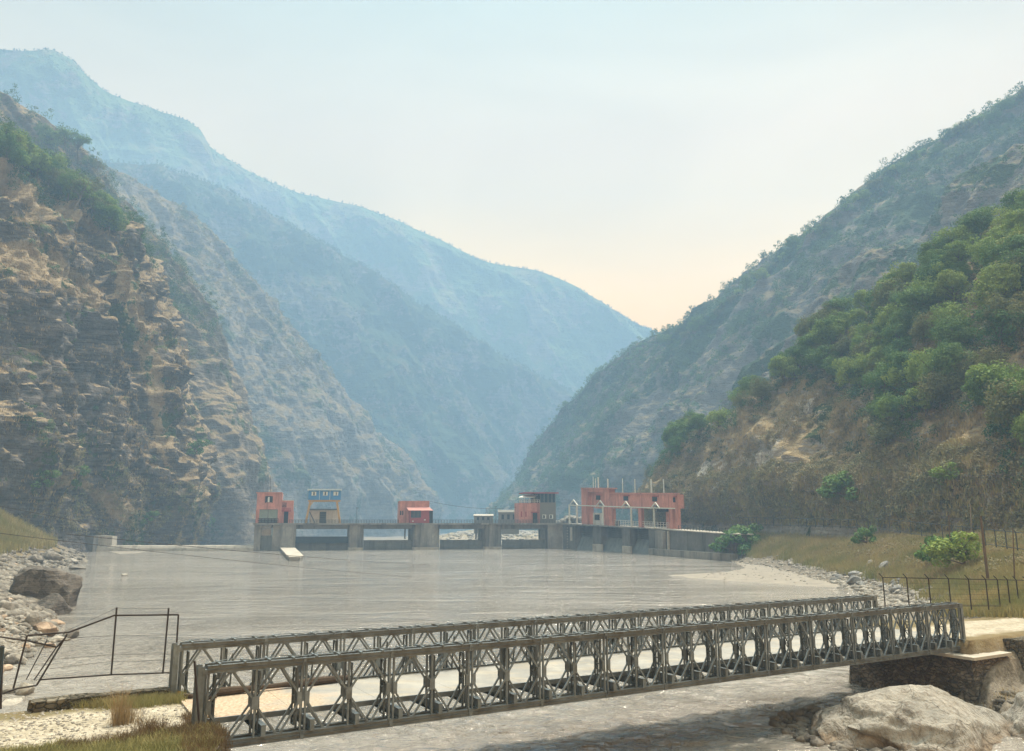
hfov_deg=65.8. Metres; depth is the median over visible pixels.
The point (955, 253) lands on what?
broadleaf tree
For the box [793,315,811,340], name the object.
broadleaf tree
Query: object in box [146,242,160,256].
broadleaf tree
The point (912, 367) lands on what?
broadleaf tree
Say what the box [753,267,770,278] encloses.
broadleaf tree
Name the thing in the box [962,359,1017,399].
broadleaf tree
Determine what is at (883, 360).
broadleaf tree
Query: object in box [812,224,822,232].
broadleaf tree
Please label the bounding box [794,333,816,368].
broadleaf tree
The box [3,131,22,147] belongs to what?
broadleaf tree
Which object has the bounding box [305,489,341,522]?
portal crane
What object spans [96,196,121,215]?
broadleaf tree
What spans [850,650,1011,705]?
bridge pier
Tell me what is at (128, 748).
verge grass
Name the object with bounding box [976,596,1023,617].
roadside grass
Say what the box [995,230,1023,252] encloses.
broadleaf tree
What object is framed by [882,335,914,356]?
broadleaf tree
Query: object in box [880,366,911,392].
broadleaf tree
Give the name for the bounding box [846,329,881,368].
broadleaf tree
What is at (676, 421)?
broadleaf tree
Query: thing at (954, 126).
broadleaf tree
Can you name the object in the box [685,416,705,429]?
broadleaf tree
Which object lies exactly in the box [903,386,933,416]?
broadleaf tree
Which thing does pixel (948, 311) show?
broadleaf tree
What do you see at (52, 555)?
boulder
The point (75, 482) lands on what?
bush
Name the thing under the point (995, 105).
broadleaf tree
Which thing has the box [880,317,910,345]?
broadleaf tree
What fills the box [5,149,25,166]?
broadleaf tree
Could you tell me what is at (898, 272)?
broadleaf tree
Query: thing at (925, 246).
broadleaf tree
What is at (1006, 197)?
broadleaf tree
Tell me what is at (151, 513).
bush
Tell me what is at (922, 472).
overhead cable
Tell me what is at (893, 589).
boulder
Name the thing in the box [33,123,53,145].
broadleaf tree
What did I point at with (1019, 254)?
broadleaf tree
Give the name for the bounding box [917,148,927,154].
broadleaf tree
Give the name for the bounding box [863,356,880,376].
broadleaf tree
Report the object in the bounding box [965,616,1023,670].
retaining wall
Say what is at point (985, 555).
pole
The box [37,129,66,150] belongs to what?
broadleaf tree
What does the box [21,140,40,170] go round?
broadleaf tree
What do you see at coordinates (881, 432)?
broadleaf tree
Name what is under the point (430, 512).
door
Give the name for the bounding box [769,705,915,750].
boulder rubble
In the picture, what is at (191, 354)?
broadleaf tree
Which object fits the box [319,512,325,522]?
door
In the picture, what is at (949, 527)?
pole
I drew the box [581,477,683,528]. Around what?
gate control building
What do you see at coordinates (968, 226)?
broadleaf tree
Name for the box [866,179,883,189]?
broadleaf tree
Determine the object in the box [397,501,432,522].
red house
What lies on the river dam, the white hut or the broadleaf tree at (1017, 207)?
the white hut
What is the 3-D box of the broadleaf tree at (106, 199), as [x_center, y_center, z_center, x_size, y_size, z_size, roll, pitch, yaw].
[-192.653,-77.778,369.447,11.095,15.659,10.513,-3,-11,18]
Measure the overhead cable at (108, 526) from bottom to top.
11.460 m
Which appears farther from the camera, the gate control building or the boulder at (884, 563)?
the gate control building
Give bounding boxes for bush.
[30,469,61,495]
[66,464,90,493]
[141,510,159,528]
[185,439,211,458]
[208,515,215,534]
[708,528,753,555]
[723,523,763,544]
[815,470,859,507]
[822,471,848,484]
[850,525,877,544]
[913,532,961,561]
[922,531,982,567]
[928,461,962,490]
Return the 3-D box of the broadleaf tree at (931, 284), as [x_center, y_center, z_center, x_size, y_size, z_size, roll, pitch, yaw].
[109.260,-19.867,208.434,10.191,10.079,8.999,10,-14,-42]
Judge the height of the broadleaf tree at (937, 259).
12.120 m
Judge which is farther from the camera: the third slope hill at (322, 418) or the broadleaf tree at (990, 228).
the third slope hill at (322, 418)
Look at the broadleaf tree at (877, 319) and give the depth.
230.21 m
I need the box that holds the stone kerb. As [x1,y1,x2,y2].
[27,687,170,712]
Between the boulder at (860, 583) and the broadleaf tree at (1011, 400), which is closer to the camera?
the boulder at (860, 583)
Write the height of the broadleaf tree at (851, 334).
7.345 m
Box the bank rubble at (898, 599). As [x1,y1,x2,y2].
[730,554,946,611]
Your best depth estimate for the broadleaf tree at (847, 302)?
273.74 m
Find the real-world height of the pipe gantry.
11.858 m
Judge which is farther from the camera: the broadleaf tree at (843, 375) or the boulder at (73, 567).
the broadleaf tree at (843, 375)
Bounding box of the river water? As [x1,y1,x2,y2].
[0,548,1023,750]
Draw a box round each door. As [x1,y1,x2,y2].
[284,512,287,522]
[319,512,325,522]
[429,511,432,522]
[533,513,536,522]
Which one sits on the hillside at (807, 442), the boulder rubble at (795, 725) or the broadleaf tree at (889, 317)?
the broadleaf tree at (889, 317)
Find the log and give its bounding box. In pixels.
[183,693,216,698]
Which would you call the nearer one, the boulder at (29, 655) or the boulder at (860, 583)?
the boulder at (29, 655)
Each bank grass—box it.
[0,507,58,553]
[721,527,1023,617]
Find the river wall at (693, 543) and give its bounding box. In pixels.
[648,525,753,561]
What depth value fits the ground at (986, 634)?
42.72 m
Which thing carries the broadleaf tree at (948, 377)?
on the hillside at (807, 442)
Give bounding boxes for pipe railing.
[0,607,178,694]
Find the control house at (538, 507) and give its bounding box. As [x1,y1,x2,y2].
[514,492,558,522]
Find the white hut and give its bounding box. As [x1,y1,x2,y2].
[309,510,337,522]
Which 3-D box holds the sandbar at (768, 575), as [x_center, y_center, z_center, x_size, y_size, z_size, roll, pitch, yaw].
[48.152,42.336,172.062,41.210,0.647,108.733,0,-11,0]
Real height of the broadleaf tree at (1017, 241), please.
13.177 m
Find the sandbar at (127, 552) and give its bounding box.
[109,551,144,553]
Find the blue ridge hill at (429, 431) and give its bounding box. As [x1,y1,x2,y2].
[102,162,574,533]
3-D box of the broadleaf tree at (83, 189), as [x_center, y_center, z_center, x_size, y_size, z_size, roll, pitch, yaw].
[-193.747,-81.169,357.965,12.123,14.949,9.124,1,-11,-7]
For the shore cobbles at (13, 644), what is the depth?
64.69 m
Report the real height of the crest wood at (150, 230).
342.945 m
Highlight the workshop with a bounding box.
[498,510,518,533]
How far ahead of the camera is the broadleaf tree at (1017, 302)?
171.42 m
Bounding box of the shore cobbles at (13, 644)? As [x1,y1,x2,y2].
[0,614,50,694]
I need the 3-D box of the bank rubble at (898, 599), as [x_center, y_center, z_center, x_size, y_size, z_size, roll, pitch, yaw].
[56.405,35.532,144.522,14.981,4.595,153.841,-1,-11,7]
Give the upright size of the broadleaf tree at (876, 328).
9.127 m
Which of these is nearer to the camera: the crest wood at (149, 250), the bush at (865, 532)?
the bush at (865, 532)
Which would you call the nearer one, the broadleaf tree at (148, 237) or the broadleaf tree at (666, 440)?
the broadleaf tree at (666, 440)
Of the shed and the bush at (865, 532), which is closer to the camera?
the bush at (865, 532)
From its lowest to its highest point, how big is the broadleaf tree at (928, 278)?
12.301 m
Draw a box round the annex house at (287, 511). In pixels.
[281,500,293,522]
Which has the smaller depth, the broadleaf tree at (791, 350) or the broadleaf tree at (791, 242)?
the broadleaf tree at (791, 350)
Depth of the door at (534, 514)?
330.58 m
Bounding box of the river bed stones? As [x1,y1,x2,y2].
[439,530,537,547]
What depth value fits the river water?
81.42 m
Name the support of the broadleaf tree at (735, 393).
on the hillside at (807, 442)
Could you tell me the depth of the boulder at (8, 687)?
45.53 m
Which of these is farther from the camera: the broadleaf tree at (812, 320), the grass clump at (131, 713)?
the broadleaf tree at (812, 320)
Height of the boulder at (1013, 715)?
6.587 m
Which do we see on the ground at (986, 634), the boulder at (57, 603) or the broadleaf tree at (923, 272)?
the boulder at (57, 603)
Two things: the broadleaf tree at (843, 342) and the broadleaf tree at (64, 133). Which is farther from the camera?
the broadleaf tree at (64, 133)
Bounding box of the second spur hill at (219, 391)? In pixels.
[0,91,277,544]
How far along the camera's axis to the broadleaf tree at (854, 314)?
251.45 m
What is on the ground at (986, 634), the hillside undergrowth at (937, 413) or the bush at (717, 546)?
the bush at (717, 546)
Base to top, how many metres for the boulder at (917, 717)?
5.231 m
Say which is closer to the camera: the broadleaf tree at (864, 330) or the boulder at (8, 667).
the boulder at (8, 667)
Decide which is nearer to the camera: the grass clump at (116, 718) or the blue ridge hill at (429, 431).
the grass clump at (116, 718)
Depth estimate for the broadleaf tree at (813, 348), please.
255.92 m
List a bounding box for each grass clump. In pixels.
[99,678,146,726]
[108,700,145,725]
[117,711,173,734]
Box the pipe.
[210,675,347,695]
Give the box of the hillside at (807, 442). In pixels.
[644,235,1023,538]
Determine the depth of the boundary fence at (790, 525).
190.72 m
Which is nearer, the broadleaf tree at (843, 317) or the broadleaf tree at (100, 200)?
the broadleaf tree at (843, 317)
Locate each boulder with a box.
[0,600,18,609]
[2,684,17,694]
[2,696,24,705]
[3,664,12,670]
[4,650,13,658]
[4,656,17,664]
[9,566,82,606]
[10,629,17,634]
[11,653,22,662]
[15,682,34,694]
[17,622,29,625]
[24,611,40,626]
[24,653,33,657]
[27,553,43,563]
[33,622,58,636]
[37,593,72,614]
[41,551,63,560]
[44,642,55,647]
[48,638,57,642]
[51,619,65,624]
[52,635,70,641]
[62,628,78,638]
[66,558,77,563]
[69,565,85,569]
[810,684,1010,750]
[815,716,884,749]
[846,575,861,584]
[847,571,860,576]
[855,581,864,584]
[878,561,890,568]
[890,586,898,592]
[1000,689,1023,739]
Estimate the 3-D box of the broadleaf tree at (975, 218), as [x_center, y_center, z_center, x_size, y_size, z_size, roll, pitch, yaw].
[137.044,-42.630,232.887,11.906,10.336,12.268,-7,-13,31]
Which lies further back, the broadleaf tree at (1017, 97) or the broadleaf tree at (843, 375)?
the broadleaf tree at (1017, 97)
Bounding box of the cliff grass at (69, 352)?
[0,122,218,544]
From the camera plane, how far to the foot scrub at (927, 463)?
178.91 m
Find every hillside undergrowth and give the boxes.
[640,227,1023,532]
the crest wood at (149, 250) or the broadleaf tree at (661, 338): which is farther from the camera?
the broadleaf tree at (661, 338)
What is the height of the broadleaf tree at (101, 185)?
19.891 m
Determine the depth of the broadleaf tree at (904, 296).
207.56 m
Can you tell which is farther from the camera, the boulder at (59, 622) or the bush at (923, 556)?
the bush at (923, 556)
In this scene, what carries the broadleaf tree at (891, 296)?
on the hillside at (807, 442)
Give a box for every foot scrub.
[18,437,221,544]
[631,436,1023,531]
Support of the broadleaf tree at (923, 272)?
on the hillside at (807, 442)
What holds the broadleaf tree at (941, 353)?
on the hillside at (807, 442)
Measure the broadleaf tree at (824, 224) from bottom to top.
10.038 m
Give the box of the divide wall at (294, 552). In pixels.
[280,547,302,560]
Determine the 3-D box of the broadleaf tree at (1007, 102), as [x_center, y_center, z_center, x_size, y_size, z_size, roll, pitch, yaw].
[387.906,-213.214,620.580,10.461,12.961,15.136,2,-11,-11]
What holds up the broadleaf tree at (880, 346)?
on the hillside at (807, 442)
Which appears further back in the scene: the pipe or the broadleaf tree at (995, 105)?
the broadleaf tree at (995, 105)
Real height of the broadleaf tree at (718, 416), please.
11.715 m
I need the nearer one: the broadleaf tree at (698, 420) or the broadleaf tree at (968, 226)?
the broadleaf tree at (968, 226)
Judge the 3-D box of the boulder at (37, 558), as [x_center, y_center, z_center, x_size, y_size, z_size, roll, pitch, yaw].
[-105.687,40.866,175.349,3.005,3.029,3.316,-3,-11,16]
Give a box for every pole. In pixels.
[948,515,950,540]
[970,503,971,531]
[980,516,989,578]
[1012,528,1014,577]
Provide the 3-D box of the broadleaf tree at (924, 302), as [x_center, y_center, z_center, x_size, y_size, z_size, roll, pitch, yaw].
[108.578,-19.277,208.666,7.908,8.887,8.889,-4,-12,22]
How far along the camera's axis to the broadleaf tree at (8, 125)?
365.46 m
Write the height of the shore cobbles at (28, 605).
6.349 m
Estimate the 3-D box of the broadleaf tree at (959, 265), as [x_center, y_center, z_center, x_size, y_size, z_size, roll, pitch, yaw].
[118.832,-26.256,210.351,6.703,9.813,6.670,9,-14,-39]
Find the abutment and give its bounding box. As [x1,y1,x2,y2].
[85,535,116,551]
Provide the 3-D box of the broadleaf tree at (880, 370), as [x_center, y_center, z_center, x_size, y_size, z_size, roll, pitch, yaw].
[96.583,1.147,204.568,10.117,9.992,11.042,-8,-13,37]
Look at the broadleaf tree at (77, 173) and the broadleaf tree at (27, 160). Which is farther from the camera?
the broadleaf tree at (77, 173)
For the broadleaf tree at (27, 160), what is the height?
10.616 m
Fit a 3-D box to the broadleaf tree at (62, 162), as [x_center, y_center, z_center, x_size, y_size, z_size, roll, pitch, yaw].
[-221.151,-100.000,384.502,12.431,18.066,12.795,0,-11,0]
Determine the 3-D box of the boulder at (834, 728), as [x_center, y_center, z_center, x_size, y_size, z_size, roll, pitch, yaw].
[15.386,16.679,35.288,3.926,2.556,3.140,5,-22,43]
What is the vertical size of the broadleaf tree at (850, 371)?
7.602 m
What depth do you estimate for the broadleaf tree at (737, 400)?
279.90 m
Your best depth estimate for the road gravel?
24.86 m
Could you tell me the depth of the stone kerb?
27.09 m
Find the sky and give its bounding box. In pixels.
[0,0,1023,331]
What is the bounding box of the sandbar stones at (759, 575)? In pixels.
[687,564,819,583]
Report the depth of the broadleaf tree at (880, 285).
237.46 m
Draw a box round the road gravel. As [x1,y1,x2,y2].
[0,703,189,750]
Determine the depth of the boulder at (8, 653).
57.01 m
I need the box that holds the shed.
[473,514,493,533]
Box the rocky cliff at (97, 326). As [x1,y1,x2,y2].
[0,124,218,551]
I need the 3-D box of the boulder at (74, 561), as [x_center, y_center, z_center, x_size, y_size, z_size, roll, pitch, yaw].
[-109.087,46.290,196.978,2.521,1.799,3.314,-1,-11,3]
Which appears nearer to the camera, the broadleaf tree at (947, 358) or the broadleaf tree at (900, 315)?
the broadleaf tree at (947, 358)
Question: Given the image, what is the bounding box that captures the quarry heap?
[556,515,581,522]
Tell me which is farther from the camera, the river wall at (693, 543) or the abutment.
the abutment
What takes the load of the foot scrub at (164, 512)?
on the rocky cliff at (97, 326)
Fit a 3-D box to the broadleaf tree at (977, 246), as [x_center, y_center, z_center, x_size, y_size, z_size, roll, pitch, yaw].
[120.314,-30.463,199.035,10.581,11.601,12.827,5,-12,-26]
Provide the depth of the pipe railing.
29.13 m
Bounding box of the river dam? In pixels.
[253,518,566,550]
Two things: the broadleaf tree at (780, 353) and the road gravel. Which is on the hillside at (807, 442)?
the broadleaf tree at (780, 353)
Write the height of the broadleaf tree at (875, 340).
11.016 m
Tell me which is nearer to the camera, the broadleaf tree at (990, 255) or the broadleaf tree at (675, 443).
the broadleaf tree at (990, 255)
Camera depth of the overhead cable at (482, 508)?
331.54 m
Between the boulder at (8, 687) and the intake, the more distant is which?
the intake
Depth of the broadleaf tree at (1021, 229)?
193.48 m
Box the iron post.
[193,661,199,720]
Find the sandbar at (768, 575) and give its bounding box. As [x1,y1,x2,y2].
[671,563,839,586]
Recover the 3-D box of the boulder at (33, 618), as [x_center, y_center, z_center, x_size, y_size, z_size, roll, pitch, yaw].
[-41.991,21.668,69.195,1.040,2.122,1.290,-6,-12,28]
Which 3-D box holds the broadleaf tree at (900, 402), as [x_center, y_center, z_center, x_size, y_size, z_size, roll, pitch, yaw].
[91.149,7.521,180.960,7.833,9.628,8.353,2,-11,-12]
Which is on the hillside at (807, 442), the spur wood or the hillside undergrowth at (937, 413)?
the hillside undergrowth at (937, 413)
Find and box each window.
[265,496,272,502]
[411,511,420,517]
[501,514,513,518]
[623,495,629,500]
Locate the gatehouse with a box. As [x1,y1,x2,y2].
[255,492,282,522]
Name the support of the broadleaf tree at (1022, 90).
on the mountainside at (909, 213)
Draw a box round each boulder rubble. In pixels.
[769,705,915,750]
[979,690,1017,711]
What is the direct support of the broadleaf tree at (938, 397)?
on the hillside at (807, 442)
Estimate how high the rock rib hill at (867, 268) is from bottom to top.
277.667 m
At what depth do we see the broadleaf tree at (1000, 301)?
169.38 m
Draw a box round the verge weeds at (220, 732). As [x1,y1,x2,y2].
[177,707,232,750]
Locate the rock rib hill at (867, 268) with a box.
[721,143,1023,409]
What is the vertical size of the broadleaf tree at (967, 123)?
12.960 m
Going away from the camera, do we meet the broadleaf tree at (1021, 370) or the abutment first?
the broadleaf tree at (1021, 370)
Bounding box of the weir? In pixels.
[96,545,253,550]
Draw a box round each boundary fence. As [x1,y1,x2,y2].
[739,517,857,528]
[867,517,1023,550]
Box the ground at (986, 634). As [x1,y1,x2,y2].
[0,530,1023,750]
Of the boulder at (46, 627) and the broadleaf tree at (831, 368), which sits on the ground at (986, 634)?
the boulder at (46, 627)
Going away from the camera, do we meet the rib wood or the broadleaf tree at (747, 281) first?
the rib wood
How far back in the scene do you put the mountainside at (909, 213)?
627.66 m
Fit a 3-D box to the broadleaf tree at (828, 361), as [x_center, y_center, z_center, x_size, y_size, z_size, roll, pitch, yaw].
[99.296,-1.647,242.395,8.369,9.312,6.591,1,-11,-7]
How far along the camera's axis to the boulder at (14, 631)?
64.46 m
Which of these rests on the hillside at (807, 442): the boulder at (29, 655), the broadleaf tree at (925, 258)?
the broadleaf tree at (925, 258)
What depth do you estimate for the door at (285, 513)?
309.76 m
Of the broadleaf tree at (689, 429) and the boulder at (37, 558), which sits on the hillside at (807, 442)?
the broadleaf tree at (689, 429)
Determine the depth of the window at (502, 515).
393.78 m
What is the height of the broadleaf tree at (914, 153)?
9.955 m
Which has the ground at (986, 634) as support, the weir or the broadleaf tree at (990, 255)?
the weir
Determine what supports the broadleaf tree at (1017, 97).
on the mountainside at (909, 213)
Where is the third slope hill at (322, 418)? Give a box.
[86,151,443,536]
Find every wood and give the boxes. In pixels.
[0,47,659,375]
[0,84,223,346]
[0,112,158,268]
[0,113,272,522]
[3,47,637,323]
[87,151,442,521]
[107,161,576,507]
[487,81,1023,525]
[719,145,1023,407]
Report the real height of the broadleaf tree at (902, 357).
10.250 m
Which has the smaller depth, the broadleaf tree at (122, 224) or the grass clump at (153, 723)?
the grass clump at (153, 723)
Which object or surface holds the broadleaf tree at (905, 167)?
on the mountainside at (909, 213)
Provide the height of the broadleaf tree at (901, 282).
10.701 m
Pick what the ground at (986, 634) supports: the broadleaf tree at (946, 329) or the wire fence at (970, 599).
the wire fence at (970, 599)
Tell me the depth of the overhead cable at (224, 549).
113.24 m
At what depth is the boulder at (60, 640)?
66.04 m
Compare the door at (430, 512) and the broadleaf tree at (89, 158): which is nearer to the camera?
the door at (430, 512)
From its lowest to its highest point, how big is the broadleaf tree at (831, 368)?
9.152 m
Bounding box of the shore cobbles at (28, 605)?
[0,544,86,627]
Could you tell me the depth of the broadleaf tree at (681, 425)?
318.35 m
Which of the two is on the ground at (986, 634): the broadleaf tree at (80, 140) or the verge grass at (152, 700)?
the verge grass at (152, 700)
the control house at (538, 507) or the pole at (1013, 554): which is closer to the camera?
the pole at (1013, 554)
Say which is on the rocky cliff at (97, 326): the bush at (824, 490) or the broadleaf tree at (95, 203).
the broadleaf tree at (95, 203)
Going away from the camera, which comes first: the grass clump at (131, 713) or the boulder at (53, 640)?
the grass clump at (131, 713)
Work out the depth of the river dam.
316.19 m
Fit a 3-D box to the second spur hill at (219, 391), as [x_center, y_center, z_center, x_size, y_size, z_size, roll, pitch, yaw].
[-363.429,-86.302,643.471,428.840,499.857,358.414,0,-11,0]
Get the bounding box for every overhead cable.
[0,506,247,545]
[0,533,407,576]
[68,534,424,564]
[431,501,515,508]
[825,459,994,475]
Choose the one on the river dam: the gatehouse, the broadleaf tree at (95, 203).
the gatehouse
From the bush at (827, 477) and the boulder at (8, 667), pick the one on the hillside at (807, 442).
the bush at (827, 477)
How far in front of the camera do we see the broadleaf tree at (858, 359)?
218.47 m
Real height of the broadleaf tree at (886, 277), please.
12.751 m
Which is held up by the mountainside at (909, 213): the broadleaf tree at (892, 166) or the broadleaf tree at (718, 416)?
the broadleaf tree at (892, 166)
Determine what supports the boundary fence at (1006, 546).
on the ground at (986, 634)
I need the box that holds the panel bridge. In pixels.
[168,595,965,747]
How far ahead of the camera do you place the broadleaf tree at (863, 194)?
637.34 m
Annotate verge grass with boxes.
[0,721,223,750]
[64,688,190,710]
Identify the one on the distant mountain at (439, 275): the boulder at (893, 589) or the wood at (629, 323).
the wood at (629, 323)
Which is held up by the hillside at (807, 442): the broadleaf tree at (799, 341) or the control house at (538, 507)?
the broadleaf tree at (799, 341)
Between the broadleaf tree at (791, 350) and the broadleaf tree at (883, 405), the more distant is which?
the broadleaf tree at (791, 350)
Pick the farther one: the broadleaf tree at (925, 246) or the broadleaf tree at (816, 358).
the broadleaf tree at (816, 358)
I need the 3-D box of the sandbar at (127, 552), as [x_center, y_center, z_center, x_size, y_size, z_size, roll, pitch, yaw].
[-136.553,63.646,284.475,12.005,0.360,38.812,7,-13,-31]
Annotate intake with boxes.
[563,523,664,553]
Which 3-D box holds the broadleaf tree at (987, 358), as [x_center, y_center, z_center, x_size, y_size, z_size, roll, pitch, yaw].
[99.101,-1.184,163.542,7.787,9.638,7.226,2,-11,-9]
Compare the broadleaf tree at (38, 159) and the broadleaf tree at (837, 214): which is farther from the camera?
the broadleaf tree at (837, 214)
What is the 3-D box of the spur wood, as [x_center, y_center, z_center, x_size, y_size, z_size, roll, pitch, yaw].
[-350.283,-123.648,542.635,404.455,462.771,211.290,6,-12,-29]
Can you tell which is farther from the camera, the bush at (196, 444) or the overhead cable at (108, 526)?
the bush at (196, 444)
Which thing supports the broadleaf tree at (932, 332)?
on the hillside at (807, 442)
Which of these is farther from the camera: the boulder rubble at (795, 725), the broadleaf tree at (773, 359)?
the broadleaf tree at (773, 359)
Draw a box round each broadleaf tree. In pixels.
[0,121,21,133]
[0,123,18,132]
[0,127,28,161]
[0,127,30,149]
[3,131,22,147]
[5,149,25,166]
[14,146,32,166]
[16,130,34,166]
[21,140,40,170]
[27,148,58,178]
[28,148,52,181]
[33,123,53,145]
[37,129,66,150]
[50,126,79,158]
[52,152,67,171]
[56,171,80,201]
[64,177,92,207]
[66,167,87,185]
[67,128,92,163]
[69,177,99,210]
[81,155,103,174]
[83,177,106,193]
[86,194,103,216]
[89,190,113,218]
[90,197,105,213]
[90,202,129,235]
[92,157,106,176]
[93,192,109,225]
[93,204,108,228]
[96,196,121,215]
[101,212,129,234]
[143,231,152,242]
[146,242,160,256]
[152,255,168,266]
[188,347,198,360]
[657,333,666,343]
[661,430,676,445]
[662,421,689,440]
[664,424,683,439]
[667,418,684,426]
[668,436,683,454]
[680,422,697,438]
[683,409,699,417]
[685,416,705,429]
[689,413,708,436]
[704,407,730,427]
[726,386,741,401]
[731,389,751,409]
[738,374,763,393]
[740,274,753,291]
[749,375,771,401]
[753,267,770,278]
[761,265,774,272]
[767,355,789,385]
[768,355,796,385]
[778,349,791,357]
[784,235,801,249]
[784,343,802,368]
[785,365,800,382]
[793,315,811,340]
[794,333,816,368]
[795,332,816,364]
[804,346,826,353]
[805,344,839,371]
[806,317,846,346]
[809,313,822,324]
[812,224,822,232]
[813,314,839,344]
[817,303,844,320]
[818,222,831,231]
[820,300,840,312]
[821,296,853,312]
[821,355,845,384]
[823,310,849,332]
[824,356,854,385]
[827,334,852,357]
[831,356,862,395]
[832,210,841,218]
[840,202,853,210]
[846,193,858,202]
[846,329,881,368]
[846,364,862,387]
[847,309,869,324]
[848,325,862,338]
[849,352,878,375]
[852,289,871,317]
[852,322,877,339]
[853,189,871,200]
[858,361,899,400]
[862,356,895,376]
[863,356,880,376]
[864,288,886,315]
[864,396,890,415]
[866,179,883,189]
[866,331,893,352]
[866,359,897,389]
[866,418,903,447]
[867,346,895,361]
[868,277,910,310]
[869,311,888,337]
[870,322,887,336]
[872,278,900,300]
[873,391,902,434]
[874,345,889,359]
[875,302,915,329]
[878,268,899,292]
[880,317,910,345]
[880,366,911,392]
[882,261,919,286]
[882,312,913,336]
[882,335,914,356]
[884,308,915,336]
[884,349,921,376]
[886,289,916,315]
[888,161,904,176]
[888,388,931,428]
[892,275,908,292]
[892,283,936,319]
[894,160,909,171]
[897,263,918,285]
[902,350,930,387]
[903,277,937,309]
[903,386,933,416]
[905,280,943,314]
[906,150,922,160]
[907,288,939,315]
[908,347,939,384]
[909,312,938,346]
[912,261,950,283]
[913,262,955,286]
[916,236,956,257]
[916,372,953,417]
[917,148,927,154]
[918,248,942,269]
[924,299,973,329]
[925,315,971,345]
[927,145,941,157]
[927,248,969,268]
[928,342,978,384]
[928,365,967,402]
[930,279,962,301]
[930,339,969,373]
[931,225,975,248]
[932,269,970,303]
[932,315,980,350]
[935,142,944,150]
[939,131,955,141]
[939,240,976,267]
[942,349,979,385]
[945,261,972,279]
[946,127,959,139]
[950,121,964,137]
[951,214,985,237]
[956,118,973,133]
[957,210,998,238]
[958,203,999,228]
[960,369,995,420]
[962,274,1014,307]
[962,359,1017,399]
[965,229,1011,266]
[970,114,983,126]
[971,347,1010,375]
[972,305,1023,355]
[976,257,1023,298]
[977,240,1014,269]
[977,290,1023,349]
[979,261,1023,304]
[979,374,1023,426]
[981,223,1023,242]
[982,377,1023,443]
[984,223,1004,240]
[986,108,1002,121]
[986,360,1019,386]
[987,249,1023,291]
[990,206,1020,229]
[991,99,1004,110]
[992,246,1023,297]
[994,363,1023,387]
[995,187,1021,213]
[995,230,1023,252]
[996,382,1023,430]
[999,95,1015,109]
[999,208,1023,233]
[999,291,1023,338]
[1000,233,1023,254]
[1006,92,1023,105]
[1006,201,1023,211]
[1007,222,1023,236]
[1009,410,1023,446]
[1014,189,1023,205]
[1018,87,1023,100]
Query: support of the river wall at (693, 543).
on the ground at (986, 634)
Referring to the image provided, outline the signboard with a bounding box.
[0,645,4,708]
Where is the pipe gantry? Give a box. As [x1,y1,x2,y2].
[568,499,674,527]
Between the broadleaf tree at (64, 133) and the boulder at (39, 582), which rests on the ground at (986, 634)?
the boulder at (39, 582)
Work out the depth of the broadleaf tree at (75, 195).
359.36 m
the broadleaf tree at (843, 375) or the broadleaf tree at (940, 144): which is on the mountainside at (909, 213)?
the broadleaf tree at (940, 144)
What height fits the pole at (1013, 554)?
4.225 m
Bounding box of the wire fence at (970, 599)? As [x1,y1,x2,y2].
[878,573,1023,609]
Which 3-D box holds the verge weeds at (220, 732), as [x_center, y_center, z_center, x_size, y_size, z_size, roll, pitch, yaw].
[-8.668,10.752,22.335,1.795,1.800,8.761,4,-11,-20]
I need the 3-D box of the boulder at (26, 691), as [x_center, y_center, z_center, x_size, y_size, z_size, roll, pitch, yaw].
[-28.040,18.136,45.570,1.000,0.932,0.820,-7,-13,34]
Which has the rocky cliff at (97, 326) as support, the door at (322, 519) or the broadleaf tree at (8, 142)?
the broadleaf tree at (8, 142)
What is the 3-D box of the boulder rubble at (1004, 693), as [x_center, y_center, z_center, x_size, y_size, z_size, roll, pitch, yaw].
[28.799,15.676,35.653,11.111,1.900,12.326,0,-11,0]
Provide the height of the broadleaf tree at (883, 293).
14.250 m

